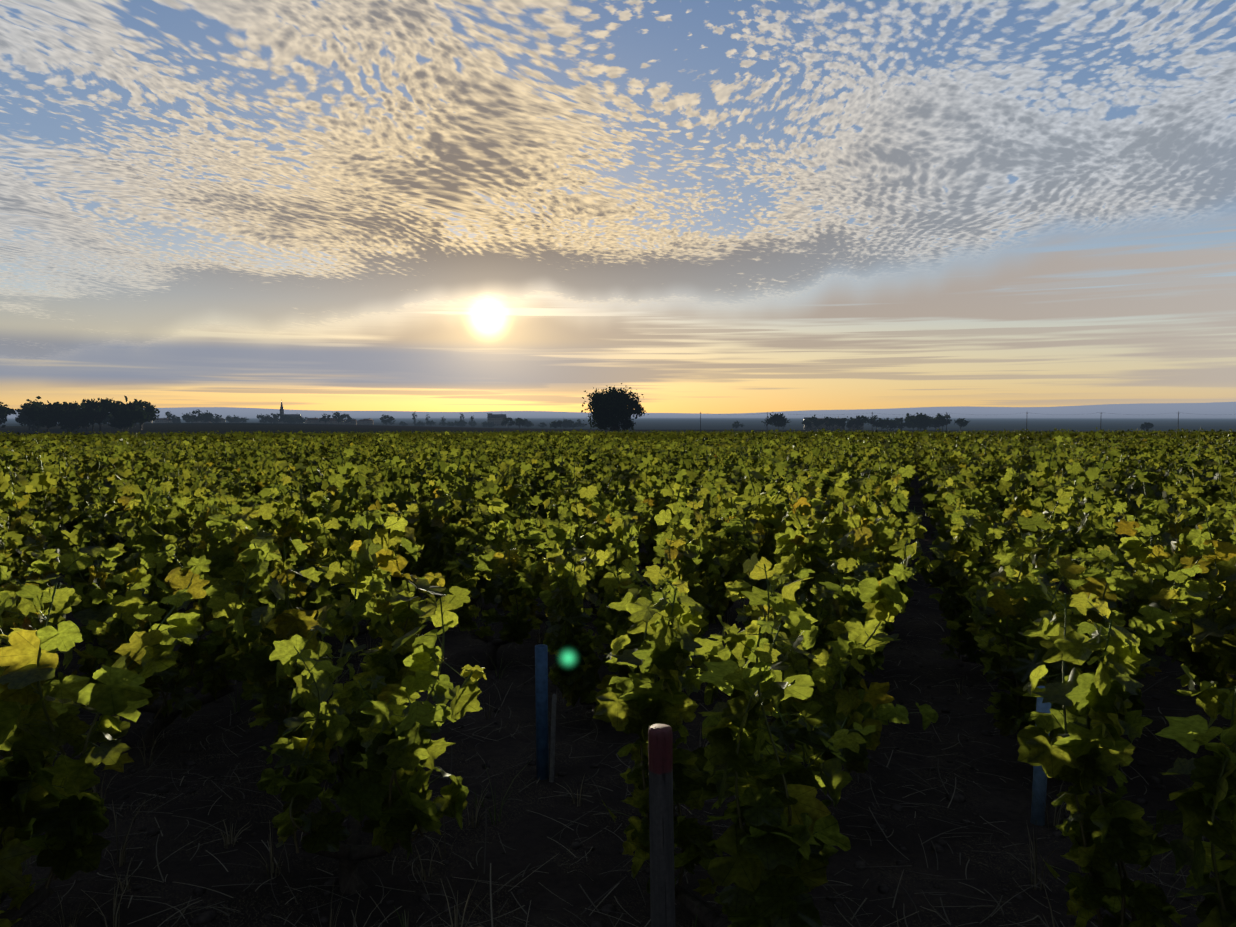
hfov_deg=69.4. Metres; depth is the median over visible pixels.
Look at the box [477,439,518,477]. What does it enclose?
vine
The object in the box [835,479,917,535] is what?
vine
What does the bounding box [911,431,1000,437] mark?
vine
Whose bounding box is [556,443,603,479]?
vine
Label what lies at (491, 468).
vine
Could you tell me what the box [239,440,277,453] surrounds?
vine
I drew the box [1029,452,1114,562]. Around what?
vine
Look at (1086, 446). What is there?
vine
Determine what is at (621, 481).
vine
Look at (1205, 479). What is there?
vine
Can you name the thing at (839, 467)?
vine
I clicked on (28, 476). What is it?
vine
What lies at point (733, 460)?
vine
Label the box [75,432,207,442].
vine
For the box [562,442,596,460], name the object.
vine
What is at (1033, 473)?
vine
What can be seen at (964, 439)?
vine
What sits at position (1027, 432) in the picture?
vine
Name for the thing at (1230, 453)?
vine
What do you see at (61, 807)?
vine
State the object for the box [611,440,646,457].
vine
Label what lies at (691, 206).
sky
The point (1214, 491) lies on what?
vine
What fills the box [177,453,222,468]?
vine
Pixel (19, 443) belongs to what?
vine
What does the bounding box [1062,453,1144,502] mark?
vine
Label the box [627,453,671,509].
vine
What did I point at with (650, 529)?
vine
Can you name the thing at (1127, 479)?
vine
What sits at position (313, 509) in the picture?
vine
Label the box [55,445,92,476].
vine
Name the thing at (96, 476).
vine
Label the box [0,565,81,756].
vine
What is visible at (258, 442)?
vine
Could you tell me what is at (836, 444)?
vine
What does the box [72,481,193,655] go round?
vine
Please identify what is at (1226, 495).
vine
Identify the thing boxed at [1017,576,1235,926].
vine
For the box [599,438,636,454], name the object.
vine
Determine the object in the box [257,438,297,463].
vine
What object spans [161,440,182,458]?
vine
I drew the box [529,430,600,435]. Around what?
vine
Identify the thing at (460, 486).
vine
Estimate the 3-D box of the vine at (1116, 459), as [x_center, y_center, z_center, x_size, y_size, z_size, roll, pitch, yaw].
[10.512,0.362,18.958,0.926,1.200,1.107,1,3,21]
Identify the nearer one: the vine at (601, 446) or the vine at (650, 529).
the vine at (650, 529)
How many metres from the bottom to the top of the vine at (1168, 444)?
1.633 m
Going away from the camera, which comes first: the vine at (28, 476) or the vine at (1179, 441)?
the vine at (28, 476)
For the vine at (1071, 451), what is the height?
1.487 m
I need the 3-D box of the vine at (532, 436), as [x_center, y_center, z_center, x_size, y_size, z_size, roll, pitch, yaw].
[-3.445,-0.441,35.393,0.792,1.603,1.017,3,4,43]
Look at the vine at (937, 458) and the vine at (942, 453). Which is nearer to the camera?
the vine at (937, 458)
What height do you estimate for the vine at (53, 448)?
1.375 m
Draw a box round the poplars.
[412,411,474,426]
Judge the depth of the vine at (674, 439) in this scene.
43.31 m
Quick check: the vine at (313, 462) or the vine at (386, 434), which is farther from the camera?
the vine at (386, 434)
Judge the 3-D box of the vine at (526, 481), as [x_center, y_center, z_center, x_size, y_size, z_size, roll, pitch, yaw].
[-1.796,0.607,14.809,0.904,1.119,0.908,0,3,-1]
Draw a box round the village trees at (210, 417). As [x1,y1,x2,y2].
[162,409,395,424]
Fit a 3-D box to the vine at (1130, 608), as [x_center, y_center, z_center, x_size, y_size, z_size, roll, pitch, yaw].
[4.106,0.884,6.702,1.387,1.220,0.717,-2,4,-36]
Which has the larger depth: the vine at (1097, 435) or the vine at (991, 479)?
the vine at (1097, 435)
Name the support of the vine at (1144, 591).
on the ground
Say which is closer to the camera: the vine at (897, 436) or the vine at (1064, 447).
the vine at (1064, 447)
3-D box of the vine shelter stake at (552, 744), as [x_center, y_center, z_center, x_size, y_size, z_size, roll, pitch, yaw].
[-0.320,1.435,4.345,0.024,0.630,0.024,3,3,18]
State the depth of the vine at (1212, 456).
15.86 m
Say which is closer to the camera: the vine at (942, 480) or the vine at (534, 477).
the vine at (942, 480)
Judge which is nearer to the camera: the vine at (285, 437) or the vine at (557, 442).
the vine at (557, 442)
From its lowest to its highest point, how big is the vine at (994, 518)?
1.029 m
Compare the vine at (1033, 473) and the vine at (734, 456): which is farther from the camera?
the vine at (734, 456)
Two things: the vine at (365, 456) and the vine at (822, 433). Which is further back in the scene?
the vine at (822, 433)
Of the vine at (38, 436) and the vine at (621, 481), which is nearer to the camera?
the vine at (621, 481)
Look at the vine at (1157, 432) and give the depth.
68.92 m
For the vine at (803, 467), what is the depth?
13.46 m
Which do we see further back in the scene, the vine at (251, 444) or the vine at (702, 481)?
the vine at (251, 444)
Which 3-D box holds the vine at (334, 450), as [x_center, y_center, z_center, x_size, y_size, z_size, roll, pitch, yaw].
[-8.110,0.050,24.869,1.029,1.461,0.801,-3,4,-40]
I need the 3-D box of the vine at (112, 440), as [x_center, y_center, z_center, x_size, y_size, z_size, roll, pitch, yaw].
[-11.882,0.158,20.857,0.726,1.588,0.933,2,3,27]
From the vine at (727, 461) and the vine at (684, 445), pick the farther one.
the vine at (684, 445)
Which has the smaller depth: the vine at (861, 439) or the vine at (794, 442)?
the vine at (794, 442)
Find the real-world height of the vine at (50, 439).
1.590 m
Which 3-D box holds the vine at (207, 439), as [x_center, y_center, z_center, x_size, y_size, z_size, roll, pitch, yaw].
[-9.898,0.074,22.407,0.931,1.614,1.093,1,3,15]
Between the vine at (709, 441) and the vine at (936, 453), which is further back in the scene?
the vine at (709, 441)
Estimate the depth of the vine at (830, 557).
7.00 m
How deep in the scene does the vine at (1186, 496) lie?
8.98 m
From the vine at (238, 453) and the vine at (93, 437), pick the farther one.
the vine at (93, 437)
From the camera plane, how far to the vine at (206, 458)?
17.61 m
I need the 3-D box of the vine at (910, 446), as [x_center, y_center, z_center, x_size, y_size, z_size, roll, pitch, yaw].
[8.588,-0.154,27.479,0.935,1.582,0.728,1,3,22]
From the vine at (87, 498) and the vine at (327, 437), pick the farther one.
the vine at (327, 437)
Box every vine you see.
[0,431,37,436]
[0,432,130,445]
[0,433,43,440]
[0,434,40,440]
[0,434,175,452]
[0,437,36,450]
[0,439,66,474]
[0,441,13,467]
[0,441,34,463]
[0,453,77,548]
[0,454,83,563]
[0,499,63,586]
[0,513,65,647]
[0,545,64,668]
[0,555,210,926]
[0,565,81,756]
[1,433,109,440]
[1,460,29,471]
[2,437,26,465]
[2,451,61,544]
[3,431,121,440]
[3,434,36,442]
[8,440,52,456]
[16,456,64,494]
[20,444,71,458]
[20,447,56,465]
[20,457,70,481]
[21,435,47,463]
[22,460,67,490]
[25,454,51,519]
[36,433,139,443]
[37,444,73,463]
[46,477,161,584]
[50,465,110,490]
[52,468,148,550]
[54,446,93,485]
[55,438,127,518]
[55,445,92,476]
[55,508,268,747]
[58,460,146,518]
[60,435,96,452]
[60,488,181,613]
[63,448,96,473]
[64,435,93,459]
[64,440,92,451]
[64,456,100,485]
[65,431,252,449]
[66,451,105,472]
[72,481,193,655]
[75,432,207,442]
[77,432,193,439]
[86,431,149,437]
[86,433,236,444]
[87,441,129,462]
[91,436,116,454]
[92,436,132,461]
[96,450,153,484]
[104,441,138,453]
[107,445,149,459]
[107,469,215,548]
[108,438,145,478]
[108,444,181,511]
[114,434,151,459]
[114,442,169,484]
[114,452,218,588]
[117,476,240,602]
[129,435,156,447]
[130,432,235,439]
[133,439,196,485]
[134,445,168,471]
[134,449,165,460]
[137,431,233,437]
[138,431,272,440]
[139,442,152,468]
[140,437,165,450]
[151,441,192,464]
[151,459,202,486]
[159,437,178,446]
[160,449,221,497]
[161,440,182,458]
[163,431,290,440]
[163,445,205,464]
[172,433,348,445]
[175,436,220,462]
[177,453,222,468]
[177,463,252,525]
[179,441,233,490]
[186,452,229,487]
[187,431,399,448]
[191,493,290,606]
[198,443,224,462]
[199,436,241,464]
[206,438,235,461]
[206,500,445,756]
[207,474,251,519]
[208,447,240,463]
[208,474,345,688]
[213,449,252,478]
[220,431,304,436]
[223,441,257,464]
[225,446,272,489]
[231,443,255,464]
[233,492,249,501]
[234,452,261,472]
[237,442,272,463]
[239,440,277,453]
[239,450,305,505]
[241,473,289,531]
[243,431,328,436]
[243,435,272,449]
[244,456,287,490]
[246,440,261,449]
[256,557,486,893]
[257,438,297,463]
[258,455,307,485]
[263,463,334,511]
[263,501,363,589]
[265,459,327,508]
[267,446,309,459]
[275,442,309,459]
[278,446,367,525]
[279,441,320,487]
[288,454,344,490]
[289,456,318,487]
[290,509,379,656]
[291,431,469,445]
[291,437,323,460]
[294,436,332,459]
[299,431,387,437]
[299,433,398,441]
[300,455,336,482]
[307,435,337,455]
[312,447,355,468]
[318,439,343,465]
[318,452,354,471]
[319,458,419,571]
[321,431,457,440]
[321,434,344,467]
[321,449,345,464]
[322,458,384,514]
[331,446,368,475]
[331,456,388,484]
[333,436,361,451]
[335,439,357,451]
[341,431,449,437]
[350,433,382,453]
[350,439,395,467]
[352,464,389,529]
[357,479,467,629]
[359,434,393,462]
[362,452,462,574]
[368,467,429,509]
[370,431,491,440]
[375,436,418,470]
[377,446,454,528]
[380,439,415,459]
[388,431,462,434]
[388,458,437,512]
[391,437,406,446]
[391,441,442,463]
[391,443,431,501]
[395,438,411,448]
[398,441,436,458]
[400,442,453,493]
[402,430,476,436]
[402,439,442,471]
[409,455,462,499]
[412,431,452,454]
[414,432,509,442]
[428,433,468,457]
[430,432,545,440]
[430,432,597,445]
[433,457,510,522]
[439,499,500,606]
[443,515,555,669]
[444,445,514,551]
[448,448,483,479]
[451,439,479,451]
[451,440,483,459]
[451,480,542,564]
[457,440,492,462]
[458,483,598,626]
[459,432,480,452]
[459,450,480,475]
[462,430,584,438]
[462,447,536,544]
[469,434,511,460]
[477,432,498,447]
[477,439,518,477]
[478,445,507,473]
[478,447,537,503]
[480,456,515,517]
[486,468,534,510]
[487,431,628,445]
[491,441,548,487]
[493,451,529,478]
[500,444,533,458]
[506,462,589,556]
[507,443,542,475]
[509,430,578,435]
[509,439,532,450]
[510,457,570,518]
[524,457,551,467]
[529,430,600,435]
[530,432,536,443]
[530,524,688,729]
[532,434,561,459]
[532,472,577,531]
[534,432,581,485]
[535,429,658,442]
[539,439,581,485]
[540,433,594,487]
[541,462,615,517]
[546,442,573,462]
[547,457,628,529]
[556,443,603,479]
[558,487,654,615]
[561,431,581,442]
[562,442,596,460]
[562,482,635,535]
[563,430,592,454]
[569,430,652,437]
[573,437,622,464]
[577,439,622,477]
[578,446,604,480]
[578,488,713,644]
[579,443,610,459]
[583,454,636,511]
[590,451,640,495]
[592,437,618,458]
[593,559,875,926]
[594,464,667,531]
[596,444,632,470]
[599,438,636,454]
[602,472,676,580]
[606,431,703,439]
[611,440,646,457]
[612,432,759,445]
[613,439,649,455]
[620,450,658,482]
[620,451,700,568]
[623,435,652,451]
[626,430,718,437]
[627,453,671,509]
[628,445,667,476]
[634,440,671,465]
[640,437,670,456]
[647,539,938,797]
[648,441,678,460]
[653,465,789,623]
[655,443,716,492]
[655,504,752,626]
[656,429,780,443]
[656,444,692,473]
[659,440,697,470]
[659,466,740,525]
[665,465,688,498]
[671,473,747,540]
[678,439,705,463]
[680,432,703,444]
[681,442,701,479]
[682,432,772,439]
[688,448,732,476]
[693,429,802,439]
[696,445,725,464]
[696,457,757,499]
[697,447,731,471]
[698,459,755,540]
[700,439,736,456]
[700,470,786,561]
[709,438,734,456]
[710,436,727,445]
[711,459,762,484]
[715,446,746,476]
[719,432,753,455]
[724,554,884,747]
[729,439,777,487]
[729,451,799,530]
[730,444,762,459]
[730,450,764,459]
[731,430,755,446]
[733,436,789,494]
[735,436,765,452]
[740,470,786,554]
[744,431,773,447]
[747,439,770,458]
[750,444,788,468]
[754,454,825,501]
[761,429,911,454]
[761,448,792,473]
[763,449,830,514]
[770,436,787,450]
[774,436,799,447]
[774,488,916,675]
[775,439,812,491]
[776,443,807,468]
[777,445,828,502]
[781,461,915,593]
[782,429,917,442]
[784,441,809,464]
[784,457,834,497]
[789,437,815,448]
[792,428,913,443]
[800,442,852,505]
[801,452,838,505]
[805,432,827,449]
[805,438,833,452]
[805,468,890,540]
[806,450,848,482]
[808,429,911,437]
[808,430,914,442]
[817,439,852,460]
[818,461,900,516]
[819,434,854,464]
[825,433,847,445]
[825,446,849,464]
[825,515,905,566]
[828,432,855,461]
[833,444,900,483]
[834,430,910,436]
[834,470,909,500]
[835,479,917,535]
[839,438,860,456]
[848,454,890,493]
[849,467,909,528]
[860,440,916,489]
[861,439,913,496]
[864,439,914,497]
[878,434,907,453]
[883,433,912,456]
[883,434,912,452]
[884,431,906,448]
[884,437,907,454]
[891,498,1073,679]
[906,444,951,475]
[911,429,1019,438]
[911,429,1085,460]
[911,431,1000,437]
[911,431,1027,445]
[912,431,1046,447]
[912,441,957,476]
[913,430,999,434]
[915,430,1065,446]
[916,437,950,462]
[916,443,990,490]
[917,433,947,468]
[917,434,980,493]
[919,449,984,505]
[921,471,994,519]
[923,459,989,526]
[924,443,970,494]
[924,463,1007,528]
[926,453,996,515]
[929,496,1002,560]
[931,463,1012,503]
[936,488,1016,560]
[938,441,965,467]
[940,492,1008,616]
[942,457,1081,631]
[959,430,988,449]
[960,442,989,462]
[964,438,1008,466]
[965,516,1214,780]
[968,446,982,462]
[973,438,1020,470]
[974,442,1031,505]
[979,432,1008,445]
[979,446,1034,507]
[983,453,1044,508]
[985,435,1019,447]
[985,449,1047,507]
[990,544,1130,667]
[995,429,1071,434]
[997,437,1013,447]
[1002,433,1069,530]
[1008,438,1038,453]
[1008,442,1053,466]
[1011,435,1049,452]
[1013,429,1095,436]
[1016,460,1083,529]
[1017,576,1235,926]
[1018,444,1049,462]
[1021,432,1125,439]
[1023,443,1059,464]
[1023,443,1060,456]
[1026,437,1037,449]
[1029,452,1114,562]
[1029,465,1117,516]
[1034,429,1168,442]
[1038,449,1095,471]
[1042,448,1084,471]
[1043,428,1167,442]
[1049,442,1088,457]
[1050,435,1082,448]
[1052,442,1070,462]
[1053,469,1183,569]
[1056,436,1083,449]
[1057,438,1084,457]
[1057,450,1123,554]
[1057,486,1199,626]
[1060,429,1219,444]
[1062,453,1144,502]
[1065,437,1115,473]
[1065,460,1124,485]
[1067,447,1102,462]
[1079,427,1233,450]
[1080,437,1106,454]
[1083,441,1122,467]
[1083,451,1160,542]
[1084,441,1125,452]
[1085,466,1141,502]
[1094,453,1122,462]
[1095,451,1154,473]
[1099,429,1189,434]
[1102,446,1134,460]
[1105,442,1151,462]
[1108,429,1226,436]
[1108,435,1134,452]
[1113,499,1235,655]
[1113,501,1235,694]
[1119,457,1222,536]
[1120,432,1149,449]
[1122,458,1169,485]
[1124,434,1166,459]
[1125,490,1235,670]
[1126,429,1235,436]
[1129,446,1194,499]
[1137,430,1165,457]
[1139,437,1170,450]
[1148,458,1161,499]
[1150,446,1204,466]
[1151,428,1235,437]
[1152,431,1176,464]
[1155,446,1230,485]
[1156,445,1182,469]
[1157,438,1186,454]
[1161,431,1194,449]
[1162,461,1234,525]
[1167,471,1235,577]
[1173,436,1210,454]
[1174,435,1207,448]
[1177,453,1232,470]
[1180,435,1235,469]
[1180,436,1225,455]
[1182,457,1235,504]
[1184,432,1235,441]
[1190,488,1235,564]
[1191,445,1227,467]
[1194,457,1235,503]
[1195,436,1235,450]
[1200,430,1235,458]
[1201,453,1234,472]
[1202,435,1224,452]
[1203,435,1234,471]
[1210,439,1218,455]
[1210,455,1234,482]
[1220,438,1235,474]
[1220,447,1235,471]
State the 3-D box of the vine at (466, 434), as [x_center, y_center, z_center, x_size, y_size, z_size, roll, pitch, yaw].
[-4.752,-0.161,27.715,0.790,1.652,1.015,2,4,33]
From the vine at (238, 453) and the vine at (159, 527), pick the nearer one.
the vine at (159, 527)
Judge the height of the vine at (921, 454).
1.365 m
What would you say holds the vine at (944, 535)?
on the ground
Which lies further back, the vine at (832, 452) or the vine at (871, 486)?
the vine at (832, 452)
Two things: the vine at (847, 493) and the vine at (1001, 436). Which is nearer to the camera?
the vine at (847, 493)
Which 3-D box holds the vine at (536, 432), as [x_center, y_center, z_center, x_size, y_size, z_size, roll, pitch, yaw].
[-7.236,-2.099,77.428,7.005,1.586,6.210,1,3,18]
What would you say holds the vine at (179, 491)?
on the ground
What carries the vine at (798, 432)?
on the ground
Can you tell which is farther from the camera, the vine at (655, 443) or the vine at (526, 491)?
the vine at (655, 443)
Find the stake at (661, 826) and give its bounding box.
[648,724,674,926]
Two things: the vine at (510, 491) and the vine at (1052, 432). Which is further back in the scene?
the vine at (1052, 432)
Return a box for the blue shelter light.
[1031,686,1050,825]
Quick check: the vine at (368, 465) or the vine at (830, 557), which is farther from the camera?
the vine at (368, 465)
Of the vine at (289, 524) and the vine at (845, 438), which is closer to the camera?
the vine at (289, 524)
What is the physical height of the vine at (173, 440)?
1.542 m
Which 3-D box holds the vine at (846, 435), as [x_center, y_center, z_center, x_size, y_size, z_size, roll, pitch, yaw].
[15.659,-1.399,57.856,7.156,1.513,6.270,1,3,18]
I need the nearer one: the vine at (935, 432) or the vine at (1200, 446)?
the vine at (1200, 446)
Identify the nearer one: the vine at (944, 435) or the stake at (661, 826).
the stake at (661, 826)
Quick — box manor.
[487,413,506,425]
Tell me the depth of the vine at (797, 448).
23.51 m
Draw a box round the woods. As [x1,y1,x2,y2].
[0,396,159,432]
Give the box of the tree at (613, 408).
[581,383,648,431]
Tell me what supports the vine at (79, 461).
on the ground
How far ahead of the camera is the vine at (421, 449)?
23.15 m
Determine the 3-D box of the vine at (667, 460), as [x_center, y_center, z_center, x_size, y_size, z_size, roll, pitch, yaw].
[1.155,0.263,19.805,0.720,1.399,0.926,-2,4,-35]
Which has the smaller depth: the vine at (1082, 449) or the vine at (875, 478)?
the vine at (875, 478)
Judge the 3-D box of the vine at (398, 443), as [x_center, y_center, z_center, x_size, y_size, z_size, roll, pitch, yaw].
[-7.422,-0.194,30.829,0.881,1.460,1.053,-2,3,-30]
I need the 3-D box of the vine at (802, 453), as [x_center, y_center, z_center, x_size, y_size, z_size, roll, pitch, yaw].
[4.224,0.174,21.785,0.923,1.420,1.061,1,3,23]
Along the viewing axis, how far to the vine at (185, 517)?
8.39 m
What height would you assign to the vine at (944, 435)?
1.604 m
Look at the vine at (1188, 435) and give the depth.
42.86 m
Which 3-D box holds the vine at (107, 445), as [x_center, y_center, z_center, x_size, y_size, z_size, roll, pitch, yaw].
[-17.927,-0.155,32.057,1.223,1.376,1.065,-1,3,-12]
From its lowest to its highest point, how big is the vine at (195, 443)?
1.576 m
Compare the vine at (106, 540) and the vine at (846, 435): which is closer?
the vine at (106, 540)
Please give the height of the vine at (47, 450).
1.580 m
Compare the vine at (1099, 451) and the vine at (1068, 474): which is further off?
the vine at (1099, 451)
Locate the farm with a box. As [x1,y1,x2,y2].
[804,417,863,429]
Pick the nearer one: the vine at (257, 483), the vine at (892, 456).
the vine at (257, 483)
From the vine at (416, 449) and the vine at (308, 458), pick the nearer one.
the vine at (416, 449)
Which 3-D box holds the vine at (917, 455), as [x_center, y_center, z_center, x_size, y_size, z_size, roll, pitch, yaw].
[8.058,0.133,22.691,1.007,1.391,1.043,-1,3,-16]
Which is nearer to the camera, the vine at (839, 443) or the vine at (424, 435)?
the vine at (839, 443)
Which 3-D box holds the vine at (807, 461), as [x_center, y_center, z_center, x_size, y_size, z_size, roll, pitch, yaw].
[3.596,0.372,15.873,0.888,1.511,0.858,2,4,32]
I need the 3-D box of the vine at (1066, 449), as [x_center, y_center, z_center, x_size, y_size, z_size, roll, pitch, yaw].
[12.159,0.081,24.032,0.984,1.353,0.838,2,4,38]
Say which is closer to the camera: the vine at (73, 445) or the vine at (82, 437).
the vine at (73, 445)
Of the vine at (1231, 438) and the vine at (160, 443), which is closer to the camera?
the vine at (160, 443)
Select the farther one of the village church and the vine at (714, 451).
the village church
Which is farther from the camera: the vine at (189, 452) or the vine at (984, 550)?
the vine at (189, 452)
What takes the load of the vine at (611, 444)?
on the ground
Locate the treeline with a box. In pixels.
[732,412,1154,430]
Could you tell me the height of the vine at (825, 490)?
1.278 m
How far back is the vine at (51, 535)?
7.73 m
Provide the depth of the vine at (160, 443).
23.88 m
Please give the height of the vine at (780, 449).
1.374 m
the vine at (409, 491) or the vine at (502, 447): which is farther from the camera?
the vine at (502, 447)
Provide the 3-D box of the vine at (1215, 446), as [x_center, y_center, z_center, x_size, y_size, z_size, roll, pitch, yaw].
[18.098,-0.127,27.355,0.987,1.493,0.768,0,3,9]
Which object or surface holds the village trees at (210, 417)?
on the ground
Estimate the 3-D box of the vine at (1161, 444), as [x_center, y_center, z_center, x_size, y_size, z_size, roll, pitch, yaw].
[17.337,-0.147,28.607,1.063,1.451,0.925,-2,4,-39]
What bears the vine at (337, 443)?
on the ground
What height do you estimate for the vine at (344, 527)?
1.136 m
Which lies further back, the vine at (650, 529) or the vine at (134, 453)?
the vine at (134, 453)
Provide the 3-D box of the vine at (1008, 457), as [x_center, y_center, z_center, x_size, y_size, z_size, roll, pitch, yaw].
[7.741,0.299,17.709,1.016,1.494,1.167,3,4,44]
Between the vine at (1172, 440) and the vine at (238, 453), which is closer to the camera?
the vine at (238, 453)
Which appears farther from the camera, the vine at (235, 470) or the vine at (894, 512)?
the vine at (235, 470)
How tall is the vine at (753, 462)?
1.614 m
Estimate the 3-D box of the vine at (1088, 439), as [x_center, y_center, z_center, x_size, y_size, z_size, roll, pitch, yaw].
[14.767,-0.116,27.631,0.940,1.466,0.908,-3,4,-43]
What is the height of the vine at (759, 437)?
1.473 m
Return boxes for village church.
[280,399,303,423]
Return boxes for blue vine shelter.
[535,644,548,779]
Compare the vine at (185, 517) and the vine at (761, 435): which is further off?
the vine at (761, 435)
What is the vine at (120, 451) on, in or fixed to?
on the ground
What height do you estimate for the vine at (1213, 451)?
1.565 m
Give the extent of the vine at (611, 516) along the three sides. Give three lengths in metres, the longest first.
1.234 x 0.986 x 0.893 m
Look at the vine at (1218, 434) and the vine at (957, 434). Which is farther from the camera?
the vine at (957, 434)
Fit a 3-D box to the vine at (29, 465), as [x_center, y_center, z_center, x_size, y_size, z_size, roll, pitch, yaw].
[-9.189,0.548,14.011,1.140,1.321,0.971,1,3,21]
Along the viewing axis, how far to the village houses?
1170.23 m
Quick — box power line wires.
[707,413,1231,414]
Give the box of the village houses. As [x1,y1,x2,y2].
[145,417,373,424]
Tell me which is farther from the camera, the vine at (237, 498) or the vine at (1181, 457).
the vine at (1181, 457)
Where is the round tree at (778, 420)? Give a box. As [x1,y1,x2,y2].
[761,412,790,429]
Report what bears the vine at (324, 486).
on the ground
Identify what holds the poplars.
on the ground
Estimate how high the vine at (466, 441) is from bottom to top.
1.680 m
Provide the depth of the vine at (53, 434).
64.41 m
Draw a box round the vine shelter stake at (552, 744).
[549,694,556,781]
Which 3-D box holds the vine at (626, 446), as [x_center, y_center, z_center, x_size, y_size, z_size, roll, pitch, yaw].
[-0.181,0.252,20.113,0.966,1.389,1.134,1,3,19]
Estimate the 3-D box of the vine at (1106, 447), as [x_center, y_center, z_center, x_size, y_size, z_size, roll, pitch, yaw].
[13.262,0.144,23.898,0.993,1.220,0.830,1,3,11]
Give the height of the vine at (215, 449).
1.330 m
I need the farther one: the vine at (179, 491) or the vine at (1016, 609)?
the vine at (179, 491)
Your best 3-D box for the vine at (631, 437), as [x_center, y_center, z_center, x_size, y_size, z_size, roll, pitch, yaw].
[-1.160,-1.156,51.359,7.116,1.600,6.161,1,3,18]
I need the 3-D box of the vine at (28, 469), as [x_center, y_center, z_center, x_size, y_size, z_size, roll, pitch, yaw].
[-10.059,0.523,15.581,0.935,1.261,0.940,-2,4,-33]
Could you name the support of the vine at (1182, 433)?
on the ground
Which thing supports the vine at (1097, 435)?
on the ground
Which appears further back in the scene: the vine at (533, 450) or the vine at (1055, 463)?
the vine at (533, 450)
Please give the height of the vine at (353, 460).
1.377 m
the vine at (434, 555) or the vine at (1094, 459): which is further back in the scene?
the vine at (1094, 459)
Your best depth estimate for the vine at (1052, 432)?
53.89 m
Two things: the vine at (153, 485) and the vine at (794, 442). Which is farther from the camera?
the vine at (794, 442)
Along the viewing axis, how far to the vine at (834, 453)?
16.86 m
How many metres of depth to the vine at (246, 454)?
20.10 m
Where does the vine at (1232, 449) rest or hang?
on the ground
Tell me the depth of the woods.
383.09 m
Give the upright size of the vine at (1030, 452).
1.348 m
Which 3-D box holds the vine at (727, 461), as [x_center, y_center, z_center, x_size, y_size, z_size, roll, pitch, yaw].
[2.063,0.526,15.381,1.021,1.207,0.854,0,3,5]
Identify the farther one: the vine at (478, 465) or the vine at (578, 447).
the vine at (578, 447)
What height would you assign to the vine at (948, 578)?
1.290 m
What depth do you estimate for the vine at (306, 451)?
25.39 m
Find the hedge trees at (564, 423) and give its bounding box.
[399,417,584,428]
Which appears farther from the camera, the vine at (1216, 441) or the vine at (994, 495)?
the vine at (1216, 441)
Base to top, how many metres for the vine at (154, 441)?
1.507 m
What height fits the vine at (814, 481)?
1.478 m
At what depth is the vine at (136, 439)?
25.96 m
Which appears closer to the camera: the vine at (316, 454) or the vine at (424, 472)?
the vine at (424, 472)
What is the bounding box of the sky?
[0,0,1235,413]
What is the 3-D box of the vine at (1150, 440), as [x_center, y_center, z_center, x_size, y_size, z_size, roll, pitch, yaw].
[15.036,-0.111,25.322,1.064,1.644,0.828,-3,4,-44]
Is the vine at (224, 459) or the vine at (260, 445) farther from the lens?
the vine at (260, 445)
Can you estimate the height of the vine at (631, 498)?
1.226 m
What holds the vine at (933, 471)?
on the ground
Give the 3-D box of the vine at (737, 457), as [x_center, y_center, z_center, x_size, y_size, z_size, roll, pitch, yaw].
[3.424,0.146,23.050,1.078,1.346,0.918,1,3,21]
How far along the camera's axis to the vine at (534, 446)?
21.19 m
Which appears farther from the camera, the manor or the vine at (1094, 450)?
the manor
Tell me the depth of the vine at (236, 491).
11.77 m
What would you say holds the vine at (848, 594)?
on the ground
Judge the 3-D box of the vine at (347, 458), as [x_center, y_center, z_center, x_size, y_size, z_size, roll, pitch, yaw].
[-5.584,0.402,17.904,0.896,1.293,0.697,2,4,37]
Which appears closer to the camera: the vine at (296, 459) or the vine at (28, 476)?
the vine at (28, 476)
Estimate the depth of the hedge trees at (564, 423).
1046.65 m
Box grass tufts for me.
[21,543,1192,926]
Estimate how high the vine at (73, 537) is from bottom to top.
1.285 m
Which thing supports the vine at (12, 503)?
on the ground
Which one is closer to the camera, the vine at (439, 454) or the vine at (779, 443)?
the vine at (439, 454)
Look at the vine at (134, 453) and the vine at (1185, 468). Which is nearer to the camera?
the vine at (1185, 468)
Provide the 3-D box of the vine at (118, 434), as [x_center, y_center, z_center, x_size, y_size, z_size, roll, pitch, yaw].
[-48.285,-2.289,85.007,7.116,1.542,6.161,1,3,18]
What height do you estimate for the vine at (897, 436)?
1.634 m
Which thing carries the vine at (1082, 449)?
on the ground
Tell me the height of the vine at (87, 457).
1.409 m
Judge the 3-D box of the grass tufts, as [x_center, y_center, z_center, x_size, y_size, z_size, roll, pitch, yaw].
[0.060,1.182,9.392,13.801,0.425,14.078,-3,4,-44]
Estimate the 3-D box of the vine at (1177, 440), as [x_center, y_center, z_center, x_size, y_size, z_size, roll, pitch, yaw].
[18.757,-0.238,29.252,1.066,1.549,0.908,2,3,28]
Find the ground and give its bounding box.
[0,402,1235,926]
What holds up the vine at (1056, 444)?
on the ground
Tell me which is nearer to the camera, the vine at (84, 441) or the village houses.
the vine at (84, 441)
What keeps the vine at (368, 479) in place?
on the ground

